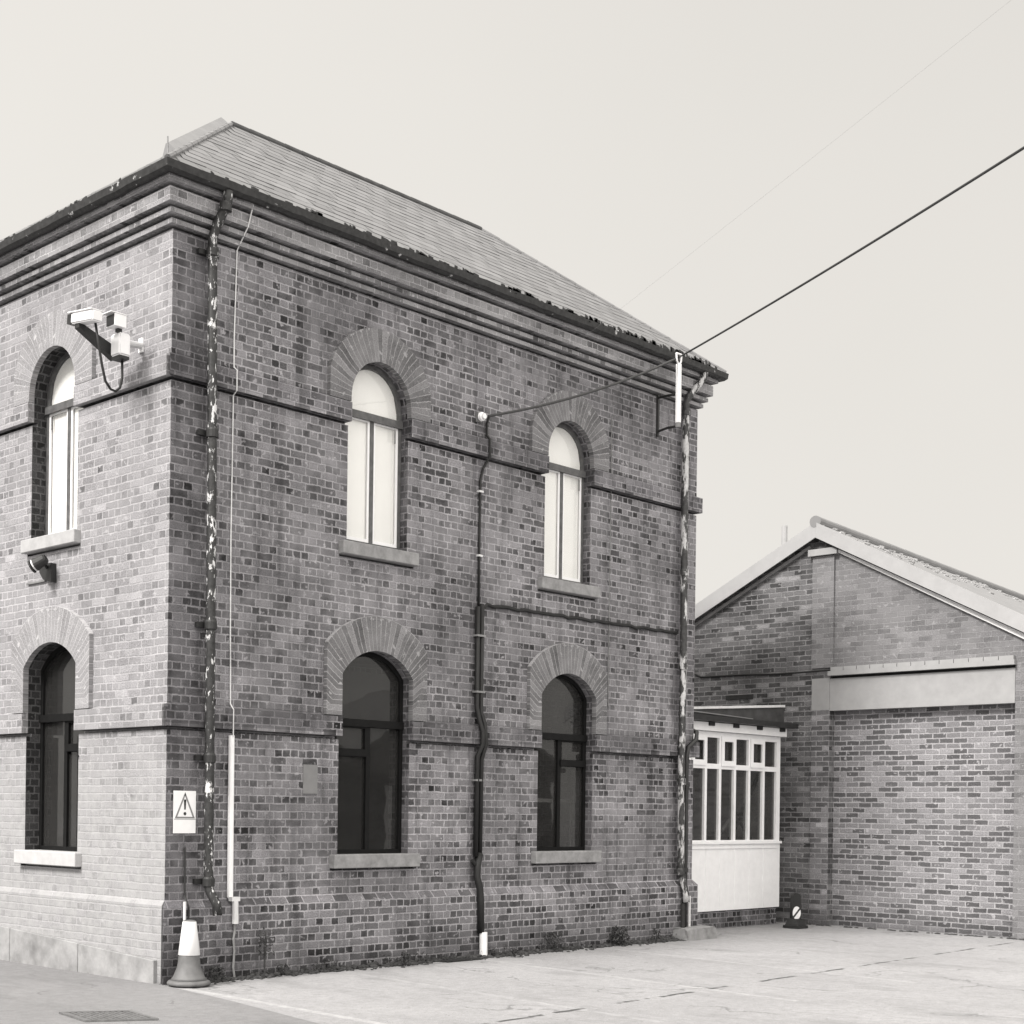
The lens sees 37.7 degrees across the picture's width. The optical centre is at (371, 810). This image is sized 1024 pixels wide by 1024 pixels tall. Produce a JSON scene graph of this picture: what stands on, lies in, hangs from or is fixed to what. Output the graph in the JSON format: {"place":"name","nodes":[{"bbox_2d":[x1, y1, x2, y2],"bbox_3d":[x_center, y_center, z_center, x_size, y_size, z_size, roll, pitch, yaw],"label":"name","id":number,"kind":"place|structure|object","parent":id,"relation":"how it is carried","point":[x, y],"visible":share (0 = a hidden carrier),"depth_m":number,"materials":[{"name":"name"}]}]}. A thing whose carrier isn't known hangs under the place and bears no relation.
{"place":"outdoors","nodes":[
{"label":"outdoors","id":0,"kind":"place"},
{"bbox_2d":[0,960,318,1023],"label":"pavement","id":1,"kind":"structure","parent":0,"point":[32,994],"depth_m":13.81,"materials":[{"name":"concrete"}]},
{"bbox_2d":[59,1010,158,1021],"bbox_3d":[-2.266,1.767,12.791,0.803,0.016,0.560,1,0,-15],"label":"drain grating","id":2,"kind":"object","parent":1,"relation":"on","point":[106,1016],"visible":1,"depth_m":12.76,"materials":[{"name":"metal"}]},
{"bbox_2d":[0,0,1023,603],"label":"sky","id":3,"kind":"structure","parent":0,"point":[606,142],"materials":[{"name":"white"}]},
{"bbox_2d":[161,922,1023,1023],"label":"yard","id":4,"kind":"structure","parent":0,"point":[777,973],"depth_m":15.66,"materials":[{"name":"concrete"}]},
{"bbox_2d":[167,920,210,987],"bbox_3d":[-1.858,1.448,15.150,0.448,0.665,0.448,1,0,-44],"label":"traffic cone","id":5,"kind":"object","parent":4,"relation":"on","point":[188,973],"visible":1,"depth_m":15.06,"materials":[{"name":"plastic"}]},
{"bbox_2d":[206,965,228,982],"bbox_3d":[-1.611,1.696,15.513,0.250,0.182,0.269,1,0,-6],"label":"weed","id":6,"kind":"object","parent":4,"relation":"on","point":[219,971],"visible":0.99,"depth_m":15.49,"materials":[{"name":"grey plant"}]},
{"bbox_2d":[256,927,273,976],"bbox_3d":[-1.147,1.519,15.945,0.214,0.542,0.215,1,0,-44],"label":"weed","id":7,"kind":"object","parent":4,"relation":"on","point":[265,942],"visible":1,"depth_m":15.93,"materials":[{"name":"grey plant"}]},
{"bbox_2d":[0,117,728,984],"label":"brick building","id":8,"kind":"structure","parent":4,"relation":"on","point":[390,343],"depth_m":17.28,"materials":[{"name":"brick"}]},
{"bbox_2d":[26,580,46,584],"bbox_3d":[-3.847,-2.620,17.072,0.030,0.020,0.390,1,0,-44],"label":"wall bracket","id":9,"kind":"object","parent":8,"relation":"attached to","point":[35,582],"depth_m":17.06,"materials":[{"name":"grey metal"}]},
{"bbox_2d":[27,554,56,582],"bbox_3d":[-3.696,-2.722,16.768,0.261,0.298,0.381,1,0,17],"label":"floodlight","id":10,"kind":"object","parent":8,"relation":"attached to","point":[44,568],"visible":1,"depth_m":16.75,"materials":[{"name":"metal"}]},
{"bbox_2d":[39,646,78,851],"bbox_3d":[-3.537,-0.717,16.903,0.285,2.365,1.111,1,0,-44],"label":"window","id":11,"kind":"structure","parent":8,"relation":"in","point":[44,718],"depth_m":17.13,"materials":[{"name":"black paint"}]},
{"bbox_2d":[45,352,83,534],"bbox_3d":[-3.445,-4.175,16.990,0.095,2.142,0.952,1,0,-44],"label":"window","id":12,"kind":"structure","parent":8,"relation":"in","point":[62,417],"depth_m":17.14,"materials":[{"name":"white glass"}]},
{"bbox_2d":[67,307,143,392],"bbox_3d":[-2.706,-4.700,15.385,0.775,0.824,0.482,1,0,-44],"label":"security camera","id":13,"kind":"object","parent":8,"relation":"attached to","point":[117,349],"visible":1,"depth_m":15.26,"materials":[{"name":"white paint"}]},
{"bbox_2d":[183,902,185,919],"bbox_3d":[-1.933,1.345,15.341,0.034,0.810,0.028,1,0,-44],"label":"pipe stub","id":14,"kind":"object","parent":8,"relation":"attached to","point":[184,910],"visible":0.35,"depth_m":15.33,"materials":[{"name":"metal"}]},
{"bbox_2d":[173,791,195,832],"bbox_3d":[-1.938,0.015,15.423,0.283,0.440,0.014,1,0,-44],"label":"warning sign","id":15,"kind":"object","parent":8,"relation":"attached to","point":[184,811],"visible":1,"depth_m":15.41,"materials":[{"name":"white paint"}]},
{"bbox_2d":[184,847,189,919],"bbox_3d":[-1.917,1.070,15.399,0.087,1.380,0.026,1,0,36],"label":"earth rod","id":16,"kind":"object","parent":8,"relation":"attached to","point":[185,883],"visible":0.7,"depth_m":15.41,"materials":[{"name":"metal"}]},
{"bbox_2d":[193,189,232,915],"bbox_3d":[-1.638,-2.667,15.469,0.311,7.529,0.317,1,0,-44],"label":"downpipe","id":17,"kind":"object","parent":8,"relation":"attached to","point":[210,252],"visible":1,"depth_m":15.47,"materials":[{"name":"black metal"}]},
{"bbox_2d":[227,735,239,923],"bbox_3d":[-1.462,0.201,15.805,0.113,2.001,0.128,1,0,-44],"label":"conduit","id":18,"kind":"object","parent":8,"relation":"attached to","point":[230,829],"visible":1,"depth_m":15.79,"materials":[{"name":"white paint"}]},
{"bbox_2d":[232,924,235,976],"bbox_3d":[-1.462,1.476,15.797,0.037,0.583,0.049,1,0,-14],"label":"earth wire","id":19,"kind":"object","parent":18,"relation":"hanging from","point":[233,942],"visible":1,"depth_m":15.79,"materials":[{"name":"grey metal"}]},
{"bbox_2d":[230,204,253,736],"bbox_3d":[-1.389,-3.600,15.769,0.228,5.632,0.056,1,0,30],"label":"aerial cable","id":20,"kind":"object","parent":8,"relation":"attached to","point":[232,454],"visible":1,"depth_m":15.81,"materials":[{"name":"metal"}]},
{"bbox_2d":[334,652,403,853],"bbox_3d":[-0.056,-0.673,17.436,1.142,2.365,0.093,1,0,-44],"label":"window","id":21,"kind":"structure","parent":8,"relation":"in","point":[365,725],"depth_m":17.47,"materials":[{"name":"black paint"}]},
{"bbox_2d":[344,365,402,549],"bbox_3d":[-0.010,-4.136,17.434,0.972,2.152,0.098,1,0,-44],"label":"window","id":22,"kind":"structure","parent":8,"relation":"in","point":[375,427],"depth_m":17.47,"materials":[{"name":"white glass"}]},
{"bbox_2d":[470,417,490,954],"bbox_3d":[1.365,-1.548,18.498,0.246,6.741,0.173,1,0,-44],"label":"cable trunking","id":23,"kind":"object","parent":8,"relation":"attached to","point":[479,636],"visible":1,"depth_m":18.50,"materials":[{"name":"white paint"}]},
{"bbox_2d":[476,412,486,422],"bbox_3d":[1.367,-4.899,18.495,0.110,0.120,0.115,1,0,-44],"label":"insulator","id":24,"kind":"object","parent":8,"relation":"attached to","point":[481,417],"visible":1,"depth_m":18.47,"materials":[{"name":"white ceramic"}]},
{"bbox_2d":[491,0,1010,409],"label":"overhead wire","id":25,"kind":"object","parent":24,"relation":"attached to","point":[759,199],"visible":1,"depth_m":14.94,"materials":[{"name":"grey"}]},
{"bbox_2d":[537,798,571,846],"bbox_3d":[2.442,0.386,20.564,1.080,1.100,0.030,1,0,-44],"label":"table","id":26,"kind":"object","parent":8,"relation":"in","point":[561,801],"visible":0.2,"depth_m":20.89,"materials":[{"name":"white paint"}]},
{"bbox_2d":[537,675,586,850],"bbox_3d":[2.495,-0.640,19.904,1.152,2.365,0.093,1,0,-44],"label":"window","id":27,"kind":"structure","parent":8,"relation":"in","point":[558,738],"depth_m":20.05,"materials":[{"name":"black paint"}]},
{"bbox_2d":[541,423,585,583],"bbox_3d":[2.527,-4.101,19.889,0.962,2.147,0.098,1,0,-44],"label":"window","id":28,"kind":"structure","parent":8,"relation":"in","point":[564,482],"depth_m":19.97,"materials":[{"name":"white glass"}]},
{"bbox_2d":[484,603,677,634],"bbox_3d":[2.895,-2.545,20.054,4.237,0.149,0.040,1,0,-44],"label":"wall cable","id":29,"kind":"object","parent":8,"relation":"attached to","point":[486,605],"depth_m":19.89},
{"bbox_2d":[608,417,611,705],"bbox_3d":[3.277,-3.424,20.430,0.019,3.980,0.010,1,0,-44],"label":"wall wire","id":30,"kind":"object","parent":8,"relation":"attached to","point":[610,562],"depth_m":20.43,"materials":[{"name":"grey metal"}]},
{"bbox_2d":[656,352,681,436],"bbox_3d":[4.176,-5.869,20.981,0.154,1.092,0.426,1,0,-44],"label":"cable post","id":31,"kind":"object","parent":8,"relation":"attached to","point":[677,394],"visible":1,"depth_m":20.84,"materials":[{"name":"white metal"}]},
{"bbox_2d":[488,146,1023,416],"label":"overhead cable","id":32,"kind":"object","parent":31,"relation":"attached to","point":[804,283],"visible":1,"depth_m":17.67,"materials":[{"name":"black rubber"}]},
{"bbox_2d":[681,903,684,927],"bbox_3d":[4.501,1.577,21.506,0.059,0.471,0.065,1,0,23],"label":"drainpipe","id":33,"kind":"object","parent":8,"relation":"attached to","point":[682,915],"visible":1,"depth_m":21.48,"materials":[{"name":"metal"}]},
{"bbox_2d":[682,729,698,926],"bbox_3d":[4.652,0.209,21.937,0.325,3.150,0.759,1,0,-5],"label":"downpipe","id":34,"kind":"object","parent":8,"relation":"attached to","point":[693,742],"visible":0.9,"depth_m":21.56,"materials":[{"name":"metal"}]},
{"bbox_2d":[676,372,707,901],"bbox_3d":[4.636,-2.512,21.507,0.381,7.680,0.130,1,0,-4],"label":"downpipe","id":35,"kind":"object","parent":8,"relation":"attached to","point":[684,575],"visible":1,"depth_m":21.46,"materials":[{"name":"metal"}]},
{"bbox_2d":[398,951,411,965],"bbox_3d":[0.397,1.729,17.320,0.181,0.188,0.175,1,0,-44],"label":"weed","id":36,"kind":"object","parent":4,"relation":"on","point":[406,958],"visible":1,"depth_m":17.32,"materials":[{"name":"grey plant"}]},
{"bbox_2d":[202,932,673,977],"bbox_3d":[1.283,1.758,18.359,8.741,0.180,0.198,1,0,-44],"label":"ground cover","id":37,"kind":"object","parent":4,"relation":"on","point":[326,965],"visible":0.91,"depth_m":17.49,"materials":[{"name":"grey plant"}]},
{"bbox_2d":[441,957,484,961],"bbox_3d":[1.092,1.812,18.093,0.670,0.010,0.170,1,0,-44],"label":"gully cover","id":38,"kind":"object","parent":4,"relation":"on","point":[453,960],"visible":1,"depth_m":18.03,"materials":[{"name":"metal"}]},
{"bbox_2d":[507,949,523,957],"bbox_3d":[1.794,1.779,18.636,0.216,0.112,0.248,1,0,-4],"label":"weed","id":39,"kind":"object","parent":4,"relation":"on","point":[515,953],"visible":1,"depth_m":18.59,"materials":[{"name":"grey plant"}]},
{"bbox_2d":[538,931,569,949],"bbox_3d":[2.422,1.704,19.365,0.500,0.271,0.354,1,0,-44],"label":"weed","id":40,"kind":"object","parent":4,"relation":"on","point":[552,937],"visible":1,"depth_m":19.43,"materials":[{"name":"grey plant"}]},
{"bbox_2d":[206,923,1023,983],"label":"wall foot debris","id":41,"kind":"object","parent":4,"relation":"on","point":[373,965],"depth_m":17.87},
{"bbox_2d":[608,925,632,945],"bbox_3d":[3.427,1.710,20.369,0.386,0.287,0.311,1,0,-44],"label":"weed","id":42,"kind":"object","parent":4,"relation":"on","point":[623,935],"visible":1,"depth_m":20.36,"materials":[{"name":"grey plant"}]},
{"bbox_2d":[649,928,662,941],"bbox_3d":[3.990,1.749,20.932,0.218,0.216,0.184,1,0,-44],"label":"weed","id":43,"kind":"object","parent":4,"relation":"on","point":[655,932],"visible":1,"depth_m":20.92,"materials":[{"name":"grey plant"}]},
{"bbox_2d":[673,924,716,940],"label":"concrete block","id":44,"kind":"structure","parent":4,"relation":"on","point":[697,932],"depth_m":21.48,"materials":[{"name":"grey concrete"}]},
{"bbox_2d":[688,896,690,926],"bbox_3d":[4.630,1.529,21.671,0.043,0.570,0.045,1,0,23],"label":"standpipe","id":45,"kind":"object","parent":44,"relation":"on","point":[689,914],"visible":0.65,"depth_m":21.66,"materials":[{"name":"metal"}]},
{"bbox_2d":[689,705,798,928],"bbox_3d":[4.443,0.055,24.888,3.767,3.712,3.790,1,0,-44],"label":"glazed porch","id":46,"kind":"object","parent":4,"relation":"on","point":[735,877],"visible":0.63,"depth_m":24.24,"materials":[{"name":"white paint"}]},
{"bbox_2d":[721,817,728,834],"bbox_3d":[5.630,0.402,24.086,0.641,0.594,0.052,1,0,-44],"label":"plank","id":47,"kind":"object","parent":46,"relation":"in","point":[726,823],"visible":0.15,"depth_m":24.19,"materials":[{"name":"wood"}]},
{"bbox_2d":[727,771,758,839],"bbox_3d":[6.138,0.008,24.608,0.062,1.395,1.204,1,0,43],"label":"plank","id":48,"kind":"object","parent":46,"relation":"in","point":[752,788],"visible":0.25,"depth_m":24.76,"materials":[{"name":"wood"}]},
{"bbox_2d":[736,812,751,839],"bbox_3d":[6.170,0.308,24.608,0.641,0.594,0.052,1,0,-44],"label":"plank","id":49,"kind":"object","parent":46,"relation":"in","point":[741,824],"visible":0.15,"depth_m":24.50,"materials":[{"name":"wood"}]},
{"bbox_2d":[783,893,807,928],"bbox_3d":[6.843,1.610,23.995,0.290,0.565,0.290,1,0,-44],"label":"hazard bollard","id":50,"kind":"object","parent":4,"relation":"on","point":[795,921],"visible":1,"depth_m":23.94,"materials":[{"name":"plastic"}]},
{"bbox_2d":[694,516,1023,938],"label":"brick warehouse","id":51,"kind":"structure","parent":4,"relation":"on","point":[902,777],"depth_m":24.11,"materials":[{"name":"brick"}]},
{"bbox_2d":[694,669,829,677],"bbox_3d":[6.497,-2.423,25.761,0.064,0.209,3.252,1,0,-43],"label":"wall cable","id":52,"kind":"object","parent":51,"relation":"attached to","point":[762,674],"depth_m":25.49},
{"bbox_2d":[781,525,787,544],"bbox_3d":[8.100,-4.292,29.218,0.112,2.600,0.112,1,0,-44],"label":"flue pipe","id":53,"kind":"object","parent":51,"relation":"on","point":[784,534],"visible":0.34,"depth_m":29.17,"materials":[{"name":"white metal"}]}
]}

